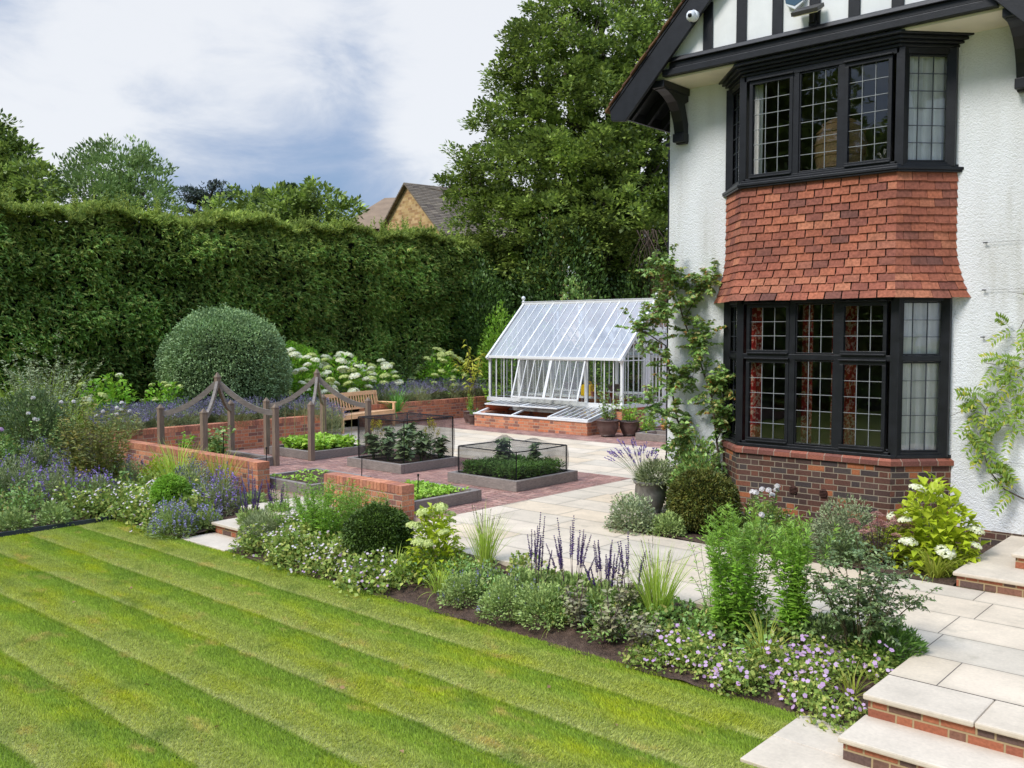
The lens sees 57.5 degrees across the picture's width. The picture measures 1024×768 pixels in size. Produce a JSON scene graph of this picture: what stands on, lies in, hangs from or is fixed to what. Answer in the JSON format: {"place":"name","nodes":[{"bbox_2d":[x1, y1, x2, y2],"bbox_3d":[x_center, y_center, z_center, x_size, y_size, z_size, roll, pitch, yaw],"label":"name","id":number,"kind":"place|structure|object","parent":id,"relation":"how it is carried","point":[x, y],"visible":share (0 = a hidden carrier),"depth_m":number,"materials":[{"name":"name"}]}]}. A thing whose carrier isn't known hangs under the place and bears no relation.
{"place":"outdoors","nodes":[
{"label":"outdoors","id":0,"kind":"place"},
{"bbox_2d":[0,427,136,531],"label":"border soil","id":1,"kind":"structure","parent":0,"point":[35,519],"depth_m":15.28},
{"bbox_2d":[0,452,45,501],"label":"lavender plant","id":2,"kind":"object","parent":1,"relation":"on","point":[5,469],"visible":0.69,"depth_m":15.19,"materials":[{"name":"green plant"}]},
{"bbox_2d":[0,388,87,453],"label":"silver shrub","id":3,"kind":"object","parent":1,"relation":"on","point":[42,398],"visible":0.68,"depth_m":17.46,"materials":[{"name":"green plant"}]},
{"bbox_2d":[0,330,104,443],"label":"silver shrub","id":4,"kind":"object","parent":1,"relation":"on","point":[53,394],"visible":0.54,"depth_m":18.24,"materials":[{"name":"green plant"}]},
{"bbox_2d":[27,453,83,508],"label":"lavender plant","id":5,"kind":"object","parent":1,"relation":"on","point":[51,478],"visible":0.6,"depth_m":14.86,"materials":[{"name":"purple plant"}]},
{"bbox_2d":[0,445,170,518],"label":"ground cover","id":6,"kind":"object","parent":1,"relation":"on","point":[20,500],"visible":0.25,"depth_m":14.55,"materials":[{"name":"green plant"}]},
{"bbox_2d":[45,396,141,486],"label":"nandina shrub","id":7,"kind":"object","parent":1,"relation":"on","point":[82,460],"visible":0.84,"depth_m":15.46,"materials":[{"name":"green plant"}]},
{"bbox_2d":[115,492,276,537],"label":"border soil","id":8,"kind":"structure","parent":0,"point":[229,516],"depth_m":13.66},
{"bbox_2d":[45,469,219,532],"bbox_3d":[-5.497,1.732,14.136,3.248,0.802,2.214,3,4,41],"label":"cranesbill","id":9,"kind":"object","parent":8,"relation":"on","point":[132,503],"visible":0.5,"depth_m":14.10,"materials":[{"name":"green plant"}]},
{"bbox_2d":[149,472,192,513],"bbox_3d":[-5.048,1.654,13.792,0.661,0.718,0.645,3,4,41],"label":"clipped ball","id":10,"kind":"object","parent":8,"relation":"on","point":[166,486],"visible":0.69,"depth_m":13.62,"materials":[{"name":"green plant"}]},
{"bbox_2d":[145,495,198,540],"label":"lavender plant","id":11,"kind":"object","parent":8,"relation":"on","point":[164,520],"visible":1,"depth_m":12.91,"materials":[{"name":"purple plant"}]},
{"bbox_2d":[200,462,244,515],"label":"lavender plant","id":12,"kind":"object","parent":8,"relation":"on","point":[228,487],"visible":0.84,"depth_m":13.81,"materials":[{"name":"purple plant"}]},
{"bbox_2d":[231,513,342,574],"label":"side border soil","id":13,"kind":"structure","parent":0,"point":[249,556],"depth_m":11.74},
{"bbox_2d":[236,507,283,550],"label":"cotton lavender","id":14,"kind":"object","parent":13,"relation":"on","point":[271,525],"visible":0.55,"depth_m":12.10,"materials":[{"name":"green plant"}]},
{"bbox_2d":[228,508,433,600],"bbox_3d":[-2.050,1.930,11.331,3.489,0.686,1.708,3,4,41],"label":"cranesbill","id":15,"kind":"object","parent":13,"relation":"on","point":[296,544],"visible":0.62,"depth_m":11.03,"materials":[{"name":"green plant"}]},
{"bbox_2d":[292,477,372,543],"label":"aster plant","id":16,"kind":"object","parent":13,"relation":"on","point":[328,498],"visible":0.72,"depth_m":11.56,"materials":[{"name":"green plant"}]},
{"bbox_2d":[0,0,670,299],"label":"sky","id":17,"kind":"structure","parent":0,"point":[361,97],"materials":[{"name":"white"}]},
{"bbox_2d":[0,519,800,767],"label":"lawn","id":18,"kind":"structure","parent":0,"point":[353,746],"depth_m":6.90,"materials":[{"name":"plant"}]},
{"bbox_2d":[182,497,334,550],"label":"garden steps","id":19,"kind":"structure","parent":18,"relation":"on","point":[223,536],"depth_m":12.89,"materials":[{"name":"stone"}]},
{"bbox_2d":[740,675,1023,767],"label":"garden steps","id":20,"kind":"structure","parent":18,"relation":"on","point":[905,723],"depth_m":6.16,"materials":[{"name":"stone"}]},
{"bbox_2d":[235,447,630,518],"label":"herringbone path","id":21,"kind":"structure","parent":0,"point":[423,475],"depth_m":16.01,"materials":[{"name":"brick"}]},
{"bbox_2d":[156,372,279,465],"bbox_3d":[-5.507,0.663,17.477,1.632,1.760,1.592,3,4,41],"label":"arch frame","id":22,"kind":"object","parent":21,"relation":"on","point":[218,385],"visible":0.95,"depth_m":17.43,"materials":[{"name":"brown wood"}]},
{"bbox_2d":[263,369,371,460],"bbox_3d":[-4.014,0.567,19.231,1.622,1.760,1.542,3,4,41],"label":"arch frame","id":23,"kind":"object","parent":21,"relation":"on","point":[317,379],"visible":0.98,"depth_m":19.18,"materials":[{"name":"brown wood"}]},
{"bbox_2d":[269,443,365,459],"bbox_3d":[-4.014,1.359,19.282,1.480,0.168,1.420,3,4,41],"label":"raised bed","id":24,"kind":"object","parent":21,"relation":"on","point":[333,452],"visible":0.61,"depth_m":18.77,"materials":[{"name":"wood"}]},
{"bbox_2d":[279,432,360,449],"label":"bean seedlings","id":25,"kind":"object","parent":24,"relation":"on","point":[325,440],"visible":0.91,"depth_m":19.07,"materials":[{"name":"green plant"}]},
{"bbox_2d":[270,468,370,495],"bbox_3d":[-3.229,1.582,15.217,1.450,0.168,1.200,3,4,41],"label":"raised bed","id":26,"kind":"object","parent":21,"relation":"on","point":[291,484],"visible":0.38,"depth_m":14.94,"materials":[{"name":"wood"}]},
{"bbox_2d":[347,451,457,473],"bbox_3d":[-2.050,1.455,17.528,1.510,0.168,1.450,3,4,41],"label":"raised bed","id":27,"kind":"object","parent":21,"relation":"on","point":[396,466],"visible":0.72,"depth_m":17.14,"materials":[{"name":"wood"}]},
{"bbox_2d":[410,480,481,511],"bbox_3d":[-1.442,1.659,13.813,1.390,0.168,1.420,3,4,41],"label":"raised bed","id":28,"kind":"object","parent":21,"relation":"on","point":[465,496],"visible":0.36,"depth_m":13.51,"materials":[{"name":"wood"}]},
{"bbox_2d":[448,468,577,491],"bbox_3d":[0.017,1.554,15.724,1.540,0.168,1.580,3,4,41],"label":"raised bed","id":29,"kind":"object","parent":21,"relation":"on","point":[505,483],"visible":0.75,"depth_m":15.21,"materials":[{"name":"wood"}]},
{"bbox_2d":[461,453,565,479],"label":"carrot tops","id":30,"kind":"object","parent":29,"relation":"on","point":[528,466],"visible":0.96,"depth_m":15.40,"materials":[{"name":"green plant"}]},
{"bbox_2d":[239,417,665,521],"bbox_3d":[0.144,1.306,23.672,17.000,0.196,18.500,3,4,41],"label":"brick bedding","id":31,"kind":"object","parent":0,"point":[354,422],"visible":0.11,"depth_m":16.62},
{"bbox_2d":[110,439,269,495],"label":"brick wall","id":32,"kind":"structure","parent":31,"relation":"on","point":[261,470],"depth_m":15.60,"materials":[{"name":"brick"}]},
{"bbox_2d":[113,415,319,450],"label":"brick wall","id":33,"kind":"structure","parent":31,"relation":"on","point":[250,435],"depth_m":19.95,"materials":[{"name":"brick"}]},
{"bbox_2d":[0,181,557,439],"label":"conifer hedge","id":34,"kind":"object","parent":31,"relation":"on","point":[118,293],"visible":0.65,"depth_m":23.80,"materials":[{"name":"green plant"}]},
{"bbox_2d":[324,472,413,519],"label":"brick wall","id":35,"kind":"structure","parent":31,"relation":"on","point":[401,493],"depth_m":12.82,"materials":[{"name":"brick"}]},
{"bbox_2d":[359,395,493,426],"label":"brick wall","id":36,"kind":"structure","parent":31,"relation":"on","point":[455,407],"depth_m":26.57,"materials":[{"name":"brick"}]},
{"bbox_2d":[406,417,663,447],"bbox_3d":[2.345,1.190,23.891,12.000,0.004,4.246,3,4,41],"label":"herringbone apron","id":37,"kind":"object","parent":31,"relation":"on","point":[596,437],"visible":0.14,"depth_m":22.95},
{"bbox_2d":[473,400,613,435],"bbox_3d":[0.777,0.847,24.273,3.840,0.648,1.176,3,4,41],"label":"cold frame","id":38,"kind":"object","parent":37,"relation":"on","point":[561,420],"visible":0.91,"depth_m":23.85,"materials":[{"name":"brick"}]},
{"bbox_2d":[485,292,666,432],"bbox_3d":[1.977,-0.698,25.752,4.710,3.570,3.535,3,4,41],"label":"greenhouse","id":39,"kind":"object","parent":31,"relation":"on","point":[585,331],"visible":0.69,"depth_m":25.71,"materials":[{"name":"metal"}]},
{"bbox_2d":[546,267,614,392],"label":"laurel shrub","id":40,"kind":"object","parent":31,"relation":"on","point":[575,292],"visible":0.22,"depth_m":28.97,"materials":[{"name":"green plant"}]},
{"bbox_2d":[592,249,667,396],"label":"laurel shrub","id":41,"kind":"object","parent":31,"relation":"on","point":[629,285],"visible":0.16,"depth_m":30.13,"materials":[{"name":"green plant"}]},
{"bbox_2d":[191,426,992,681],"bbox_3d":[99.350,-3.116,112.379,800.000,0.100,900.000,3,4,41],"label":"ground","id":42,"kind":"structure","parent":0,"point":[209,531],"depth_m":13.55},
{"bbox_2d":[0,108,74,217],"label":"ash tree","id":43,"kind":"object","parent":42,"relation":"on","point":[20,168],"visible":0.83,"depth_m":44.22,"materials":[{"name":"green plant"}]},
{"bbox_2d":[36,132,186,220],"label":"birch tree","id":44,"kind":"object","parent":42,"relation":"on","point":[135,163],"visible":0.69,"depth_m":46.88,"materials":[{"name":"green plant"}]},
{"bbox_2d":[168,178,250,214],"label":"cedar tree","id":45,"kind":"object","parent":42,"relation":"on","point":[193,196],"visible":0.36,"depth_m":58.68,"materials":[{"name":"green plant"}]},
{"bbox_2d":[200,175,369,235],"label":"ash tree","id":46,"kind":"object","parent":42,"relation":"on","point":[303,197],"visible":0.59,"depth_m":43.69,"materials":[{"name":"green plant"}]},
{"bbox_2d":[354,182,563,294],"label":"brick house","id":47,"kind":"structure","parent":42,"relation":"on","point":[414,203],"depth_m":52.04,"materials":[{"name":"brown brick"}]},
{"bbox_2d":[428,0,681,386],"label":"oak tree","id":48,"kind":"object","parent":42,"relation":"on","point":[593,190],"visible":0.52,"depth_m":31.94,"materials":[{"name":"green plant"}]},
{"bbox_2d":[308,546,905,725],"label":"border soil","id":49,"kind":"structure","parent":0,"point":[568,636],"depth_m":8.48,"materials":[{"name":"soil"}]},
{"bbox_2d":[297,552,396,593],"bbox_3d":[-1.836,2.121,10.614,1.514,0.355,0.514,2,4,36],"label":"cranesbill","id":50,"kind":"object","parent":49,"relation":"on","point":[317,567],"visible":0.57,"depth_m":10.66,"materials":[{"name":"green plant"}]},
{"bbox_2d":[341,498,413,564],"bbox_3d":[-1.557,1.724,10.842,0.850,0.804,0.870,3,4,41],"label":"clipped ball","id":51,"kind":"object","parent":49,"relation":"on","point":[372,525],"visible":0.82,"depth_m":10.59,"materials":[{"name":"green plant"}]},
{"bbox_2d":[403,502,470,583],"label":"hydrangea bush","id":52,"kind":"object","parent":49,"relation":"on","point":[435,535],"visible":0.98,"depth_m":10.33,"materials":[{"name":"green plant"}]},
{"bbox_2d":[436,568,487,608],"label":"catmint plant","id":53,"kind":"object","parent":49,"relation":"on","point":[460,587],"visible":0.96,"depth_m":9.50,"materials":[{"name":"green plant"}]},
{"bbox_2d":[452,505,523,564],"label":"ornamental grass","id":54,"kind":"object","parent":49,"relation":"on","point":[484,550],"depth_m":10.21,"materials":[{"name":"green plant"}]},
{"bbox_2d":[474,574,532,623],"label":"catmint plant","id":55,"kind":"object","parent":49,"relation":"on","point":[502,595],"visible":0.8,"depth_m":9.09,"materials":[{"name":"green plant"}]},
{"bbox_2d":[390,548,639,642],"bbox_3d":[-0.010,2.057,9.520,3.320,0.450,0.965,3,4,41],"label":"ground cover","id":56,"kind":"object","parent":49,"relation":"on","point":[484,574],"visible":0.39,"depth_m":9.48,"materials":[{"name":"green plant"}]},
{"bbox_2d":[515,512,555,596],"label":"salvia plant","id":57,"kind":"object","parent":49,"relation":"on","point":[536,576],"visible":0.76,"depth_m":9.36,"materials":[{"name":"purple plant"}]},
{"bbox_2d":[511,579,573,631],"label":"catmint plant","id":58,"kind":"object","parent":49,"relation":"on","point":[544,593],"visible":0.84,"depth_m":8.82,"materials":[{"name":"green plant"}]},
{"bbox_2d":[546,516,594,599],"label":"salvia plant","id":59,"kind":"object","parent":49,"relation":"on","point":[571,579],"visible":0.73,"depth_m":9.10,"materials":[{"name":"purple plant"}]},
{"bbox_2d":[557,579,587,630],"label":"stonecrop plant","id":60,"kind":"object","parent":49,"relation":"on","point":[578,609],"visible":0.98,"depth_m":8.63,"materials":[{"name":"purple plant"}]},
{"bbox_2d":[580,540,626,614],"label":"salvia plant","id":61,"kind":"object","parent":49,"relation":"on","point":[607,585],"visible":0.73,"depth_m":8.82,"materials":[{"name":"purple plant"}]},
{"bbox_2d":[589,588,629,642],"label":"stonecrop plant","id":62,"kind":"object","parent":49,"relation":"on","point":[611,621],"visible":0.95,"depth_m":8.32,"materials":[{"name":"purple plant"}]},
{"bbox_2d":[618,610,660,653],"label":"stonecrop plant","id":63,"kind":"object","parent":49,"relation":"on","point":[639,631],"visible":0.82,"depth_m":8.02,"materials":[{"name":"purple plant"}]},
{"bbox_2d":[612,529,701,619],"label":"ornamental grass","id":64,"kind":"object","parent":49,"relation":"on","point":[653,588],"depth_m":8.47,"materials":[{"name":"green plant"}]},
{"bbox_2d":[557,586,833,663],"bbox_3d":[1.536,2.062,8.361,2.661,0.422,0.897,3,4,41],"label":"cranesbill","id":65,"kind":"object","parent":49,"relation":"on","point":[694,622],"visible":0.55,"depth_m":8.07,"materials":[{"name":"green plant"}]},
{"bbox_2d":[700,497,785,638],"bbox_3d":[1.942,1.587,8.069,0.772,1.203,0.741,-3,4,-41],"label":"aster plant","id":66,"kind":"object","parent":49,"relation":"on","point":[728,607],"visible":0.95,"depth_m":7.99,"materials":[{"name":"green plant"}]},
{"bbox_2d":[617,620,900,732],"bbox_3d":[1.957,2.212,7.571,2.270,0.495,1.181,3,4,41],"label":"cranesbill","id":67,"kind":"object","parent":49,"relation":"on","point":[698,654],"visible":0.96,"depth_m":7.33,"materials":[{"name":"green plant"}]},
{"bbox_2d":[766,507,840,634],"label":"aster plant","id":68,"kind":"object","parent":49,"relation":"on","point":[792,595],"visible":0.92,"depth_m":7.84,"materials":[{"name":"green plant"}]},
{"bbox_2d":[795,610,862,649],"bbox_3d":[2.660,2.032,7.767,0.601,0.271,0.623,0,3,-2],"label":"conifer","id":69,"kind":"object","parent":49,"relation":"on","point":[824,621],"visible":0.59,"depth_m":7.68,"materials":[{"name":"green plant"}]},
{"bbox_2d":[799,528,941,656],"bbox_3d":[2.769,1.688,7.436,0.940,1.040,0.946,-1,3,-10],"label":"airy shrub","id":70,"kind":"object","parent":49,"relation":"on","point":[876,618],"visible":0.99,"depth_m":7.35,"materials":[{"name":"green plant"}]},
{"bbox_2d":[836,621,928,667],"bbox_3d":[2.973,2.032,7.458,0.717,0.318,0.790,3,4,41],"label":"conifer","id":71,"kind":"object","parent":49,"relation":"on","point":[910,640],"visible":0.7,"depth_m":7.31,"materials":[{"name":"green plant"}]},
{"bbox_2d":[328,423,1023,706],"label":"terrace paving","id":72,"kind":"structure","parent":0,"point":[975,640],"depth_m":10.12,"materials":[{"name":"stone"}]},
{"bbox_2d":[325,390,395,433],"bbox_3d":[-3.939,0.698,24.227,0.700,0.950,2.310,2,4,27],"label":"garden bench","id":73,"kind":"object","parent":72,"relation":"on","point":[355,415],"visible":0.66,"depth_m":24.45,"materials":[{"name":"brown wood"}]},
{"bbox_2d":[633,478,666,513],"bbox_3d":[1.933,1.564,13.012,0.480,0.450,0.480,3,4,41],"label":"plant pot","id":74,"kind":"object","parent":72,"relation":"on","point":[655,492],"visible":0.66,"depth_m":12.83,"materials":[{"name":"ceramic"}]},
{"bbox_2d":[632,458,677,487],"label":"lavender plant","id":75,"kind":"object","parent":74,"relation":"in","point":[655,469],"visible":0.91,"depth_m":12.88,"materials":[{"name":"green plant"}]},
{"bbox_2d":[605,0,1023,544],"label":"house","id":76,"kind":"structure","parent":72,"relation":"on","point":[853,307],"depth_m":11.57,"materials":[{"name":"paint"}]},
{"bbox_2d":[614,243,734,474],"bbox_3d":[2.309,-0.160,13.071,1.662,3.697,1.282,3,4,41],"label":"climbing rose","id":77,"kind":"object","parent":76,"relation":"attached to","point":[720,419],"visible":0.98,"depth_m":13.22,"materials":[{"name":"green plant"}]},
{"bbox_2d":[744,357,788,443],"bbox_3d":[3.355,0.212,12.280,0.620,1.113,0.100,3,4,41],"label":"window","id":78,"kind":"structure","parent":76,"relation":"in","point":[749,360],"depth_m":12.31,"materials":[{"name":"black paint"}]},
{"bbox_2d":[745,302,789,353],"bbox_3d":[3.355,-0.732,12.228,0.620,0.673,0.100,3,4,41],"label":"window","id":79,"kind":"structure","parent":76,"relation":"in","point":[763,305],"depth_m":12.23,"materials":[{"name":"black paint"}]},
{"bbox_2d":[748,71,793,178],"bbox_3d":[3.355,-3.336,12.085,0.620,1.278,0.100,3,4,41],"label":"window","id":80,"kind":"structure","parent":76,"relation":"in","point":[752,115],"depth_m":12.10,"materials":[{"name":"black paint"}]},
{"bbox_2d":[798,66,838,172],"bbox_3d":[3.851,-3.306,11.688,0.510,1.250,0.040,3,4,41],"label":"window","id":81,"kind":"structure","parent":76,"relation":"in","point":[801,74],"depth_m":11.72,"materials":[{"name":"black paint"}]},
{"bbox_2d":[722,296,952,458],"bbox_3d":[3.974,-0.129,12.018,3.066,1.961,0.545,3,4,41],"label":"window frame","id":82,"kind":"structure","parent":76,"relation":"in","point":[896,358],"depth_m":11.58,"materials":[{"name":"black paint"}]},
{"bbox_2d":[813,118,868,168],"bbox_3d":[4.215,-3.040,11.955,0.674,0.760,0.675,3,4,41],"label":"wicker chair","id":83,"kind":"object","parent":76,"relation":"in","point":[831,145],"visible":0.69,"depth_m":11.73,"materials":[{"name":"wicker"}]},
{"bbox_2d":[725,46,958,190],"bbox_3d":[3.974,-3.314,11.843,3.066,1.401,0.545,3,4,41],"label":"window frame","id":84,"kind":"structure","parent":76,"relation":"in","point":[903,53],"depth_m":11.44,"materials":[{"name":"black paint"}]},
{"bbox_2d":[838,359,887,451],"bbox_3d":[4.295,0.257,11.450,0.590,1.113,0.100,3,4,41],"label":"window","id":85,"kind":"structure","parent":76,"relation":"in","point":[842,362],"depth_m":11.43,"materials":[{"name":"black paint"}]},
{"bbox_2d":[839,300,888,355],"bbox_3d":[4.295,-0.686,11.398,0.590,0.673,0.100,3,4,41],"label":"window","id":86,"kind":"structure","parent":76,"relation":"in","point":[858,303],"depth_m":11.37,"materials":[{"name":"black paint"}]},
{"bbox_2d":[843,52,893,166],"bbox_3d":[4.295,-3.290,11.255,0.590,1.278,0.100,3,4,41],"label":"window","id":87,"kind":"structure","parent":76,"relation":"in","point":[890,58],"depth_m":11.24,"materials":[{"name":"black paint"}]},
{"bbox_2d":[951,291,1023,516],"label":"wisteria","id":88,"kind":"object","parent":76,"relation":"attached to","point":[1000,467],"visible":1,"depth_m":10.77,"materials":[{"name":"green plant"}]},
{"bbox_2d":[953,536,1023,597],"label":"house steps","id":89,"kind":"structure","parent":72,"relation":"on","point":[999,568],"depth_m":9.20,"materials":[{"name":"stone"}]},
{"bbox_2d":[610,512,994,585],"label":"flower bed soil","id":90,"kind":"structure","parent":0,"point":[945,580],"depth_m":10.54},
{"bbox_2d":[603,492,659,535],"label":"leafy shrub","id":91,"kind":"object","parent":90,"relation":"on","point":[630,505],"visible":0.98,"depth_m":11.76,"materials":[{"name":"plant"}]},
{"bbox_2d":[662,430,721,510],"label":"leafy shrub","id":92,"kind":"object","parent":90,"relation":"on","point":[703,444],"visible":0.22,"depth_m":12.89,"materials":[{"name":"green plant"}]},
{"bbox_2d":[666,466,741,533],"bbox_3d":[2.430,1.450,11.772,1.000,0.876,0.984,3,4,41],"label":"clipped ball","id":93,"kind":"object","parent":90,"relation":"on","point":[693,495],"visible":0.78,"depth_m":11.48,"materials":[{"name":"green plant"}]},
{"bbox_2d":[809,494,882,557],"bbox_3d":[3.825,1.596,10.653,0.876,0.678,0.836,3,4,41],"label":"cotoneaster","id":94,"kind":"object","parent":90,"relation":"on","point":[825,527],"visible":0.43,"depth_m":10.66,"materials":[{"name":"plant"}]},
{"bbox_2d":[811,527,880,566],"bbox_3d":[3.648,1.763,10.183,0.779,0.403,0.563,3,4,41],"label":"cotoneaster","id":95,"kind":"object","parent":90,"relation":"on","point":[844,544],"visible":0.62,"depth_m":10.16,"materials":[{"name":"green plant"}]},
{"bbox_2d":[848,511,914,564],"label":"shrub","id":96,"kind":"object","parent":90,"relation":"on","point":[867,529],"visible":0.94,"depth_m":10.00,"materials":[{"name":"green plant"}]},
{"bbox_2d":[880,470,989,577],"bbox_3d":[4.502,1.472,9.976,1.149,1.110,1.123,3,4,41],"label":"hydrangea bush","id":97,"kind":"object","parent":90,"relation":"on","point":[939,530],"visible":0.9,"depth_m":9.83,"materials":[{"name":"green plant"}]},
{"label":"raised soil","id":98,"kind":"structure","parent":0,"visible":0},
{"bbox_2d":[279,347,337,410],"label":"hydrangea bush","id":99,"kind":"object","parent":98,"relation":"on","point":[296,372],"visible":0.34,"depth_m":24.13,"materials":[{"name":"white plant"}]},
{"bbox_2d":[306,351,380,405],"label":"hydrangea bush","id":100,"kind":"object","parent":98,"relation":"on","point":[352,377],"visible":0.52,"depth_m":25.35,"materials":[{"name":"white plant"}]},
{"bbox_2d":[278,376,487,408],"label":"lavender","id":101,"kind":"object","parent":98,"relation":"on","point":[428,390],"visible":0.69,"depth_m":27.15,"materials":[{"name":"purple plant"}]},
{"bbox_2d":[406,347,476,399],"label":"hydrangea bush","id":102,"kind":"object","parent":98,"relation":"on","point":[440,355],"visible":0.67,"depth_m":28.34,"materials":[{"name":"green plant"}]},
{"bbox_2d":[440,245,537,394],"bbox_3d":[-0.859,-1.998,31.000,4.221,5.353,3.294,3,4,41],"label":"laurel shrub","id":103,"kind":"object","parent":98,"relation":"on","point":[490,302],"visible":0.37,"depth_m":30.30,"materials":[{"name":"green plant"}]},
{"bbox_2d":[473,299,518,395],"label":"laurel shrub","id":104,"kind":"object","parent":98,"relation":"on","point":[501,326],"visible":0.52,"depth_m":29.14,"materials":[{"name":"green plant"}]},
{"bbox_2d":[485,211,629,394],"bbox_3d":[1.201,-2.411,30.642,5.376,6.228,4.685,3,4,41],"label":"laurel shrub","id":105,"kind":"object","parent":98,"relation":"on","point":[557,282],"visible":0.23,"depth_m":29.82,"materials":[{"name":"green plant"}]},
{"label":"raised soil","id":106,"kind":"structure","parent":0,"visible":0},
{"bbox_2d":[72,372,140,423],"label":"hydrangea bush","id":107,"kind":"object","parent":106,"relation":"on","point":[111,395],"visible":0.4,"depth_m":20.27,"materials":[{"name":"green plant"}]},
{"bbox_2d":[83,393,335,438],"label":"lavender","id":108,"kind":"object","parent":106,"relation":"on","point":[190,415],"visible":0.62,"depth_m":19.87,"materials":[{"name":"purple plant"}]},
{"bbox_2d":[154,304,293,414],"bbox_3d":[-6.887,-0.585,22.378,3.216,2.754,3.259,3,4,41],"label":"clipped shrub","id":109,"kind":"object","parent":106,"relation":"on","point":[242,353],"visible":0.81,"depth_m":21.37,"materials":[{"name":"green plant"}]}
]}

